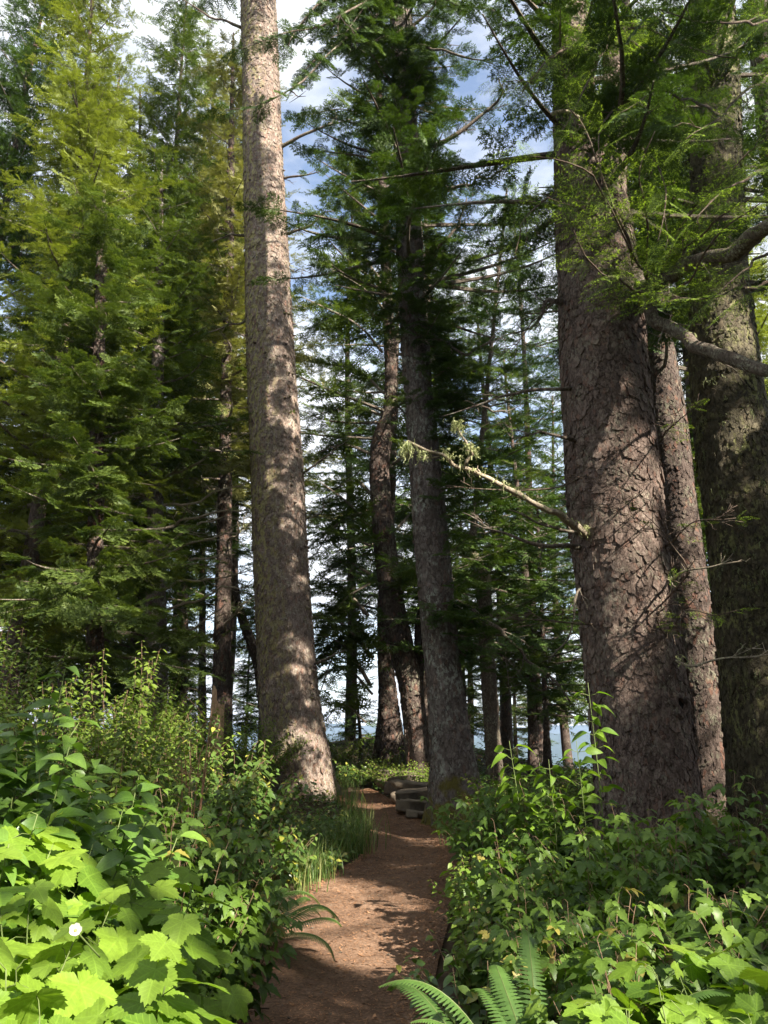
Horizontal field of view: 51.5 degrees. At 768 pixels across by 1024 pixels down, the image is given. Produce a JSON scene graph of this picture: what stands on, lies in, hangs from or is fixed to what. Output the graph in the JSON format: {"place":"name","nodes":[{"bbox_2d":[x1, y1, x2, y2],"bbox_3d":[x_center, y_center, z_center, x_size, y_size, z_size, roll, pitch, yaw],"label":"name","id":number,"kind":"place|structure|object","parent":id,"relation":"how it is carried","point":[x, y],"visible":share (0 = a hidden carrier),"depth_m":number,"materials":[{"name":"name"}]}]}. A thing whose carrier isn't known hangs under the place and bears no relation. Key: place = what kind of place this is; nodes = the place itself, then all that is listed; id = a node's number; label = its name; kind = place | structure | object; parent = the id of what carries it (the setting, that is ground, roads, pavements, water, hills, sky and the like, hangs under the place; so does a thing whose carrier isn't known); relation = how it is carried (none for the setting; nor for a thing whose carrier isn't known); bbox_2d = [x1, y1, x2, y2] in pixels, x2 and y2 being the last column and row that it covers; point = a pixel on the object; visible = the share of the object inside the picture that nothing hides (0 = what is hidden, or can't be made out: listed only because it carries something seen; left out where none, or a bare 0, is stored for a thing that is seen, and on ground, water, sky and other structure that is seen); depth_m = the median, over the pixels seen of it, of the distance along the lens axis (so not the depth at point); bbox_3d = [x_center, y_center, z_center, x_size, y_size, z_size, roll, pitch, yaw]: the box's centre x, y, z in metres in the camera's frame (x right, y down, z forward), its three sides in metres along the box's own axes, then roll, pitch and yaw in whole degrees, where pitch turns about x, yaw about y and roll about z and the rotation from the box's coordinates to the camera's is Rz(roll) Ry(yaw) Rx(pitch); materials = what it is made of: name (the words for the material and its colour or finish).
{"place":"outdoors","nodes":[
{"label":"outdoors","id":0,"kind":"place"},
{"bbox_2d":[236,788,458,1023],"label":"path","id":1,"kind":"structure","parent":0,"point":[357,1000],"depth_m":5.77,"materials":[{"name":"brown soil"}]},
{"bbox_2d":[14,723,746,1013],"bbox_3d":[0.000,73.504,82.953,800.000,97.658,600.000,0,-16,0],"label":"ground","id":2,"kind":"structure","parent":0,"point":[447,945],"depth_m":12.29,"materials":[{"name":"soil"}]},
{"bbox_2d":[0,988,75,1023],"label":"thimbleberry bush","id":3,"kind":"object","parent":2,"relation":"on","point":[28,1008],"visible":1,"depth_m":1.67,"materials":[{"name":"green plant"}]},
{"bbox_2d":[0,604,103,798],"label":"huckleberry bush","id":4,"kind":"object","parent":2,"relation":"on","point":[23,700],"visible":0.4,"depth_m":7.80,"materials":[{"name":"green plant"}]},
{"bbox_2d":[0,806,128,979],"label":"thimbleberry bush","id":5,"kind":"object","parent":2,"relation":"on","point":[35,851],"visible":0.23,"depth_m":2.66,"materials":[{"name":"green plant"}]},
{"bbox_2d":[0,666,128,852],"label":"glossy leaf shrub","id":6,"kind":"object","parent":2,"relation":"on","point":[67,721],"visible":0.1,"depth_m":3.73,"materials":[{"name":"green plant"}]},
{"bbox_2d":[0,0,146,638],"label":"distant spruce","id":7,"kind":"object","parent":2,"relation":"on","point":[14,102],"visible":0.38,"depth_m":19.82,"materials":[{"name":"green plant"}]},
{"bbox_2d":[0,662,161,819],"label":"huckleberry bush","id":8,"kind":"object","parent":2,"relation":"on","point":[22,727],"visible":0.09,"depth_m":6.44,"materials":[{"name":"green plant"}]},
{"bbox_2d":[0,710,163,896],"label":"glossy leaf shrub","id":9,"kind":"object","parent":2,"relation":"on","point":[123,794],"visible":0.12,"depth_m":3.26,"materials":[{"name":"green plant"}]},
{"bbox_2d":[0,717,164,936],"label":"glossy leaf shrub","id":10,"kind":"object","parent":2,"relation":"on","point":[107,861],"visible":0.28,"depth_m":2.92,"materials":[{"name":"green plant"}]},
{"bbox_2d":[31,516,136,723],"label":"distant spruce","id":11,"kind":"object","parent":2,"relation":"on","point":[114,693],"visible":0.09,"depth_m":17.57,"materials":[{"name":"green plant"}]},
{"bbox_2d":[0,917,201,1023],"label":"thimbleberry bush","id":12,"kind":"object","parent":2,"relation":"on","point":[90,995],"visible":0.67,"depth_m":1.95,"materials":[{"name":"green plant"}]},
{"bbox_2d":[0,27,206,745],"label":"distant spruce","id":13,"kind":"object","parent":2,"relation":"on","point":[120,641],"visible":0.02,"depth_m":23.71,"materials":[{"name":"green plant"}]},
{"bbox_2d":[22,728,194,878],"bbox_3d":[-1.857,2.229,5.189,1.047,1.598,1.056,-6,-17,19],"label":"huckleberry bush","id":14,"kind":"object","parent":2,"relation":"on","point":[117,778],"visible":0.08,"depth_m":5.39,"materials":[{"name":"green plant"}]},
{"bbox_2d":[0,874,219,1023],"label":"thimbleberry bush","id":15,"kind":"object","parent":2,"relation":"on","point":[111,940],"visible":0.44,"depth_m":2.31,"materials":[{"name":"green plant"}]},
{"bbox_2d":[0,174,227,757],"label":"spruce tree","id":16,"kind":"object","parent":2,"relation":"on","point":[97,603],"visible":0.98,"depth_m":12.40,"materials":[{"name":"green plant"}]},
{"bbox_2d":[0,0,231,744],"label":"distant spruce","id":17,"kind":"object","parent":2,"relation":"on","point":[86,131],"visible":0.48,"depth_m":16.36,"materials":[{"name":"green plant"}]},
{"bbox_2d":[12,641,228,845],"bbox_3d":[-2.024,2.136,6.268,1.628,2.166,1.718,0,-16,0],"label":"huckleberry bush","id":18,"kind":"object","parent":2,"relation":"on","point":[133,741],"visible":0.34,"depth_m":6.21,"materials":[{"name":"green plant"}]},
{"bbox_2d":[15,855,239,1021],"bbox_3d":[-1.067,1.774,2.648,1.064,1.229,0.967,0,-16,0],"label":"thimbleberry bush","id":19,"kind":"object","parent":2,"relation":"on","point":[90,877],"visible":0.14,"depth_m":2.68,"materials":[{"name":"green plant"}]},
{"bbox_2d":[51,768,207,904],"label":"glossy leaf shrub","id":20,"kind":"object","parent":2,"relation":"on","point":[148,798],"visible":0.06,"depth_m":3.63,"materials":[{"name":"green plant"}]},
{"bbox_2d":[73,670,217,773],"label":"huckleberry bush","id":21,"kind":"object","parent":2,"relation":"on","point":[182,703],"visible":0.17,"depth_m":11.59,"materials":[{"name":"green plant"}]},
{"bbox_2d":[0,0,307,750],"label":"distant spruce","id":22,"kind":"object","parent":2,"relation":"on","point":[183,39],"visible":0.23,"depth_m":22.23,"materials":[{"name":"green plant"}]},
{"bbox_2d":[55,58,252,746],"bbox_3d":[-6.053,-3.204,20.733,5.224,19.209,6.492,0,-16,0],"label":"spruce tree","id":23,"kind":"object","parent":2,"relation":"on","point":[140,131],"visible":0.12,"depth_m":21.48,"materials":[{"name":"green plant"}]},
{"bbox_2d":[8,127,302,742],"bbox_3d":[-4.902,-1.761,17.056,6.438,14.553,5.483,0,-16,0],"label":"spruce tree","id":24,"kind":"object","parent":2,"relation":"on","point":[158,236],"visible":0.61,"depth_m":17.30,"materials":[{"name":"green plant"}]},
{"bbox_2d":[75,679,240,795],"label":"huckleberry bush","id":25,"kind":"object","parent":2,"relation":"on","point":[170,726],"visible":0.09,"depth_m":7.61,"materials":[{"name":"green plant"}]},
{"bbox_2d":[89,767,241,919],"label":"salmonberry bush","id":26,"kind":"object","parent":2,"relation":"on","point":[222,825],"visible":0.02,"depth_m":4.49,"materials":[{"name":"green plant"}]},
{"bbox_2d":[103,930,233,1023],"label":"thimbleberry bush","id":27,"kind":"object","parent":2,"relation":"on","point":[128,1008],"visible":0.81,"depth_m":1.77,"materials":[{"name":"green plant"}]},
{"bbox_2d":[105,741,255,865],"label":"salal bush","id":28,"kind":"object","parent":2,"relation":"on","point":[220,810],"visible":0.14,"depth_m":6.11,"materials":[{"name":"green plant"}]},
{"bbox_2d":[114,250,257,732],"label":"spruce tree","id":29,"kind":"object","parent":2,"relation":"on","point":[185,687],"visible":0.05,"depth_m":25.38,"materials":[{"name":"green plant"}]},
{"bbox_2d":[122,865,253,1023],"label":"thimbleberry bush","id":30,"kind":"object","parent":2,"relation":"on","point":[238,999],"visible":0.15,"depth_m":2.53,"materials":[{"name":"green plant"}]},
{"bbox_2d":[110,713,274,835],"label":"salal bush","id":31,"kind":"object","parent":2,"relation":"on","point":[248,779],"visible":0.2,"depth_m":7.26,"materials":[{"name":"green plant"}]},
{"bbox_2d":[127,798,266,1018],"bbox_3d":[-0.976,1.988,3.599,0.897,1.304,1.047,0,-16,0],"label":"salmonberry bush","id":32,"kind":"object","parent":2,"relation":"on","point":[220,892],"visible":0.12,"depth_m":3.76,"materials":[{"name":"green plant"}]},
{"bbox_2d":[105,37,304,727],"bbox_3d":[-7.330,-5.404,29.073,9.962,28.396,9.970,-1,-16,4],"label":"distant spruce","id":33,"kind":"object","parent":2,"relation":"on","point":[210,98],"visible":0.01,"depth_m":32.27,"materials":[{"name":"green plant"}]},
{"bbox_2d":[164,163,254,752],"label":"spruce tree","id":34,"kind":"object","parent":2,"relation":"on","point":[202,688],"visible":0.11,"depth_m":22.37,"materials":[{"name":"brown plant"}]},
{"bbox_2d":[129,777,300,986],"bbox_3d":[-0.964,2.119,4.215,0.889,1.366,1.063,8,-18,-25],"label":"salmonberry bush","id":35,"kind":"object","parent":2,"relation":"on","point":[218,842],"visible":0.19,"depth_m":4.22,"materials":[{"name":"green plant"}]},
{"bbox_2d":[168,477,262,763],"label":"leaning tree","id":36,"kind":"object","parent":2,"relation":"on","point":[249,637],"visible":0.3,"depth_m":19.14,"materials":[{"name":"green plant"}]},
{"bbox_2d":[180,774,274,888],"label":"salal bush","id":37,"kind":"object","parent":2,"relation":"on","point":[247,824],"visible":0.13,"depth_m":6.24,"materials":[{"name":"green plant"}]},
{"bbox_2d":[199,902,259,1021],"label":"salmonberry bush","id":38,"kind":"object","parent":2,"relation":"on","point":[228,973],"visible":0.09,"depth_m":3.71,"materials":[{"name":"green plant"}]},
{"bbox_2d":[116,7,353,776],"bbox_3d":[-3.724,-3.991,19.329,6.002,20.421,6.533,-5,-17,17],"label":"spruce tree","id":39,"kind":"object","parent":2,"relation":"on","point":[231,193],"visible":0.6,"depth_m":19.54,"materials":[{"name":"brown plant"}]},
{"bbox_2d":[175,815,303,1023],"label":"salmonberry bush","id":40,"kind":"object","parent":2,"relation":"on","point":[265,988],"visible":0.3,"depth_m":4.02,"materials":[{"name":"green plant"}]},
{"bbox_2d":[233,595,258,749],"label":"distant spruce","id":41,"kind":"object","parent":2,"relation":"on","point":[250,694],"visible":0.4,"depth_m":26.20,"materials":[{"name":"green plant"}]},
{"bbox_2d":[192,740,316,874],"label":"salal bush","id":42,"kind":"object","parent":2,"relation":"on","point":[281,801],"visible":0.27,"depth_m":7.59,"materials":[{"name":"green plant"}]},
{"bbox_2d":[152,0,359,800],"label":"spruce tree","id":43,"kind":"object","parent":2,"relation":"on","point":[288,693],"visible":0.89,"depth_m":15.54,"materials":[{"name":"brown plant"}]},
{"bbox_2d":[193,710,318,790],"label":"huckleberry bush","id":44,"kind":"object","parent":2,"relation":"on","point":[257,754],"visible":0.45,"depth_m":13.32,"materials":[{"name":"green plant"}]},
{"bbox_2d":[165,66,351,697],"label":"distant spruce","id":45,"kind":"object","parent":2,"relation":"on","point":[239,494],"visible":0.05,"depth_m":26.37,"materials":[{"name":"green plant"}]},
{"bbox_2d":[241,814,321,894],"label":"salal bush","id":46,"kind":"object","parent":2,"relation":"on","point":[291,843],"visible":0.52,"depth_m":6.92,"materials":[{"name":"green plant"}]},
{"bbox_2d":[262,888,341,960],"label":"fern","id":47,"kind":"object","parent":2,"relation":"on","point":[313,909],"visible":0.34,"depth_m":5.36,"materials":[{"name":"green plant"}]},
{"bbox_2d":[326,646,377,766],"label":"spruce","id":48,"kind":"object","parent":2,"relation":"on","point":[359,728],"visible":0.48,"depth_m":20.29,"materials":[{"name":"green plant"}]},
{"bbox_2d":[243,177,463,740],"bbox_3d":[-0.930,-2.537,27.003,7.219,20.863,7.627,-9,-18,29],"label":"distant spruce","id":49,"kind":"object","parent":2,"relation":"on","point":[340,574],"visible":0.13,"depth_m":26.11,"materials":[{"name":"green plant"}]},
{"bbox_2d":[15,734,756,1022],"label":"ground cover","id":50,"kind":"object","parent":2,"relation":"on","point":[322,798],"visible":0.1,"depth_m":14.66,"materials":[{"name":"green plant"}]},
{"bbox_2d":[193,0,580,835],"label":"spruce tree","id":51,"kind":"object","parent":2,"relation":"on","point":[399,48],"visible":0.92,"depth_m":12.10,"materials":[{"name":"green plant"}]},
{"bbox_2d":[241,2,535,779],"bbox_3d":[0.137,-4.004,18.981,6.588,20.600,5.219,0,-16,0],"label":"spruce tree","id":52,"kind":"object","parent":2,"relation":"on","point":[408,666],"visible":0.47,"depth_m":17.36,"materials":[{"name":"green plant"}]},
{"bbox_2d":[308,306,495,768],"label":"spruce tree","id":53,"kind":"object","parent":2,"relation":"on","point":[389,733],"visible":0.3,"depth_m":19.59,"materials":[{"name":"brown plant"}]},
{"bbox_2d":[310,113,566,740],"bbox_3d":[1.036,-3.444,24.667,7.599,21.961,8.029,-12,-20,36],"label":"distant spruce","id":54,"kind":"object","parent":2,"relation":"on","point":[374,597],"visible":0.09,"depth_m":23.62,"materials":[{"name":"green plant"}]},
{"bbox_2d":[386,917,519,1023],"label":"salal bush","id":55,"kind":"object","parent":2,"relation":"on","point":[448,991],"visible":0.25,"depth_m":3.92,"materials":[{"name":"green plant"}]},
{"bbox_2d":[338,165,576,790],"bbox_3d":[1.900,-1.167,17.992,6.122,14.736,6.400,0,-16,0],"label":"spruce tree","id":56,"kind":"object","parent":2,"relation":"on","point":[492,722],"visible":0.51,"depth_m":17.11,"materials":[{"name":"green plant"}]},
{"bbox_2d":[428,854,507,946],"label":"huckleberry bush","id":57,"kind":"object","parent":2,"relation":"on","point":[451,910],"visible":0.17,"depth_m":5.60,"materials":[{"name":"green plant"}]},
{"bbox_2d":[449,903,490,1023],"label":"huckleberry bush","id":58,"kind":"object","parent":2,"relation":"on","point":[459,956],"visible":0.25,"depth_m":4.17,"materials":[{"name":"green plant"}]},
{"bbox_2d":[420,764,546,883],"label":"salmonberry bush","id":59,"kind":"object","parent":2,"relation":"on","point":[470,835],"visible":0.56,"depth_m":6.88,"materials":[{"name":"green plant"}]},
{"bbox_2d":[410,293,582,757],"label":"distant spruce","id":60,"kind":"object","parent":2,"relation":"on","point":[506,731],"visible":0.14,"depth_m":24.02,"materials":[{"name":"green plant"}]},
{"bbox_2d":[413,176,580,762],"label":"distant spruce","id":61,"kind":"object","parent":2,"relation":"on","point":[541,381],"visible":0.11,"depth_m":29.91,"materials":[{"name":"green plant"}]},
{"bbox_2d":[424,347,588,778],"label":"distant spruce","id":62,"kind":"object","parent":2,"relation":"on","point":[532,757],"visible":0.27,"depth_m":19.79,"materials":[{"name":"green plant"}]},
{"bbox_2d":[453,816,574,940],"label":"salmonberry bush","id":63,"kind":"object","parent":2,"relation":"on","point":[479,882],"visible":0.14,"depth_m":5.18,"materials":[{"name":"green plant"}]},
{"bbox_2d":[491,741,544,880],"bbox_3d":[1.010,2.411,5.783,0.400,1.440,0.352,-6,-17,19],"label":"leafy sprout","id":64,"kind":"object","parent":2,"relation":"on","point":[503,785],"visible":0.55,"depth_m":5.85,"materials":[{"name":"green plant"}]},
{"bbox_2d":[467,885,576,1023],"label":"salmonberry bush","id":65,"kind":"object","parent":2,"relation":"on","point":[484,936],"visible":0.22,"depth_m":3.77,"materials":[{"name":"green plant"}]},
{"bbox_2d":[452,769,591,841],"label":"huckleberry bush","id":66,"kind":"object","parent":2,"relation":"on","point":[523,782],"visible":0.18,"depth_m":9.31,"materials":[{"name":"green plant"}]},
{"bbox_2d":[466,470,587,776],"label":"spruce","id":67,"kind":"object","parent":2,"relation":"on","point":[563,668],"visible":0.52,"depth_m":18.60,"materials":[{"name":"green plant"}]},
{"bbox_2d":[466,398,588,767],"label":"distant spruce","id":68,"kind":"object","parent":2,"relation":"on","point":[565,739],"visible":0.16,"depth_m":29.77,"materials":[{"name":"green plant"}]},
{"bbox_2d":[477,778,592,905],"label":"salmonberry bush","id":69,"kind":"object","parent":2,"relation":"on","point":[516,821],"visible":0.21,"depth_m":5.75,"materials":[{"name":"green plant"}]},
{"bbox_2d":[312,0,767,875],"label":"spruce tree","id":70,"kind":"object","parent":2,"relation":"on","point":[628,614],"visible":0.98,"depth_m":8.91,"materials":[{"name":"green plant"}]},
{"bbox_2d":[502,185,580,653],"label":"distant spruce","id":71,"kind":"object","parent":2,"relation":"on","point":[552,475],"visible":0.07,"depth_m":26.76,"materials":[{"name":"green plant"}]},
{"bbox_2d":[379,930,706,1023],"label":"fern","id":72,"kind":"object","parent":2,"relation":"on","point":[529,951],"visible":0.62,"depth_m":2.79,"materials":[{"name":"green plant"}]},
{"bbox_2d":[459,847,633,990],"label":"salmonberry bush","id":73,"kind":"object","parent":2,"relation":"on","point":[518,881],"visible":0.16,"depth_m":4.56,"materials":[{"name":"green plant"}]},
{"bbox_2d":[529,759,574,895],"bbox_3d":[1.123,2.308,5.150,0.324,1.352,0.302,0,-16,0],"label":"leafy sprout","id":74,"kind":"object","parent":2,"relation":"on","point":[557,769],"visible":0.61,"depth_m":5.26,"materials":[{"name":"green plant"}]},
{"bbox_2d":[488,899,629,1021],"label":"salmonberry bush","id":75,"kind":"object","parent":2,"relation":"on","point":[498,948],"visible":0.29,"depth_m":3.32,"materials":[{"name":"green plant"}]},
{"bbox_2d":[501,965,655,1023],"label":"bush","id":76,"kind":"object","parent":2,"relation":"on","point":[536,1011],"visible":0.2,"depth_m":2.46,"materials":[{"name":"green plant"}]},
{"bbox_2d":[492,787,666,905],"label":"salmonberry bush","id":77,"kind":"object","parent":2,"relation":"on","point":[522,852],"visible":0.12,"depth_m":5.54,"materials":[{"name":"green plant"}]},
{"bbox_2d":[558,741,610,903],"bbox_3d":[1.295,2.206,4.986,0.308,1.486,0.332,0,-16,0],"label":"leafy sprout","id":78,"kind":"object","parent":2,"relation":"on","point":[589,750],"visible":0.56,"depth_m":5.09,"materials":[{"name":"green plant"}]},
{"bbox_2d":[469,825,709,987],"bbox_3d":[1.177,2.160,3.897,1.155,1.150,1.128,-14,-21,41],"label":"salmonberry bush","id":79,"kind":"object","parent":2,"relation":"on","point":[573,876],"visible":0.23,"depth_m":4.07,"materials":[{"name":"green plant"}]},
{"bbox_2d":[571,686,623,887],"bbox_3d":[1.424,2.070,5.244,0.327,1.849,0.330,-10,-19,31],"label":"leafy sprout","id":80,"kind":"object","parent":2,"relation":"on","point":[599,734],"visible":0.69,"depth_m":5.32,"materials":[{"name":"green plant"}]},
{"bbox_2d":[469,965,730,1023],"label":"fern","id":81,"kind":"object","parent":2,"relation":"on","point":[504,986],"visible":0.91,"depth_m":2.48,"materials":[{"name":"green plant"}]},
{"bbox_2d":[553,930,663,1023],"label":"leafy shrub","id":82,"kind":"object","parent":2,"relation":"on","point":[585,988],"visible":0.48,"depth_m":2.34,"materials":[{"name":"green plant"}]},
{"bbox_2d":[473,0,767,820],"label":"spruce tree","id":83,"kind":"object","parent":2,"relation":"on","point":[680,493],"visible":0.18,"depth_m":13.10,"materials":[{"name":"brown plant"}]},
{"bbox_2d":[532,887,727,1019],"bbox_3d":[0.934,1.765,2.860,0.797,0.703,0.845,-9,-18,29],"label":"salmonberry bush","id":84,"kind":"object","parent":2,"relation":"on","point":[556,972],"visible":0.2,"depth_m":2.96,"materials":[{"name":"green plant"}]},
{"bbox_2d":[519,803,744,925],"bbox_3d":[1.560,2.330,4.681,1.155,1.150,1.128,-14,-21,41],"label":"salmonberry bush","id":85,"kind":"object","parent":2,"relation":"on","point":[612,839],"visible":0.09,"depth_m":4.83,"materials":[{"name":"green plant"}]},
{"bbox_2d":[526,0,767,857],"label":"spruce tree","id":86,"kind":"object","parent":2,"relation":"on","point":[730,431],"visible":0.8,"depth_m":10.19,"materials":[{"name":"green plant"}]},
{"bbox_2d":[557,960,753,1023],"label":"vine maple sprout","id":87,"kind":"object","parent":2,"relation":"on","point":[626,970],"visible":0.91,"depth_m":2.15,"materials":[{"name":"green plant"}]},
{"bbox_2d":[567,815,748,953],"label":"salmonberry bush","id":88,"kind":"object","parent":2,"relation":"on","point":[619,880],"visible":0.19,"depth_m":3.73,"materials":[{"name":"green plant"}]},
{"bbox_2d":[569,823,767,983],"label":"salmonberry bush","id":89,"kind":"object","parent":2,"relation":"on","point":[664,878],"visible":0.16,"depth_m":3.68,"materials":[{"name":"green plant"}]},
{"bbox_2d":[571,942,767,1023],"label":"thimbleberry bush","id":90,"kind":"object","parent":2,"relation":"on","point":[694,965],"visible":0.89,"depth_m":2.17,"materials":[{"name":"green plant"}]},
{"bbox_2d":[579,879,767,1020],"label":"salmonberry bush","id":91,"kind":"object","parent":2,"relation":"on","point":[642,930],"visible":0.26,"depth_m":2.79,"materials":[{"name":"green plant"}]},
{"bbox_2d":[585,791,766,947],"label":"salmonberry bush","id":92,"kind":"object","parent":2,"relation":"on","point":[690,823],"visible":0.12,"depth_m":4.54,"materials":[{"name":"green plant"}]},
{"bbox_2d":[611,890,767,1016],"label":"leafy shrub","id":93,"kind":"object","parent":2,"relation":"on","point":[756,937],"visible":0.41,"depth_m":2.68,"materials":[{"name":"green plant"}]},
{"bbox_2d":[645,783,767,923],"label":"salmonberry bush","id":94,"kind":"object","parent":2,"relation":"on","point":[730,834],"visible":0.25,"depth_m":4.70,"materials":[{"name":"green plant"}]},
{"bbox_2d":[656,769,767,922],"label":"salmonberry bush","id":95,"kind":"object","parent":2,"relation":"on","point":[739,860],"visible":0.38,"depth_m":4.51,"materials":[{"name":"green plant"}]},
{"bbox_2d":[663,57,767,582],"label":"distant spruce","id":96,"kind":"object","parent":2,"relation":"on","point":[761,321],"visible":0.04,"depth_m":19.66,"materials":[{"name":"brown plant"}]},
{"bbox_2d":[686,0,767,538],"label":"spruce tree","id":97,"kind":"object","parent":2,"relation":"on","point":[762,118],"visible":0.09,"depth_m":14.40,"materials":[{"name":"green plant"}]},
{"bbox_2d":[0,0,767,729],"label":"sky","id":98,"kind":"structure","parent":0,"point":[291,10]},
{"bbox_2d":[326,731,592,768],"bbox_3d":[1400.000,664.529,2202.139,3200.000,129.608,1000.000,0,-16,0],"label":"hills","id":99,"kind":"structure","parent":0,"point":[556,749],"depth_m":1935.14,"materials":[{"name":"blue"}]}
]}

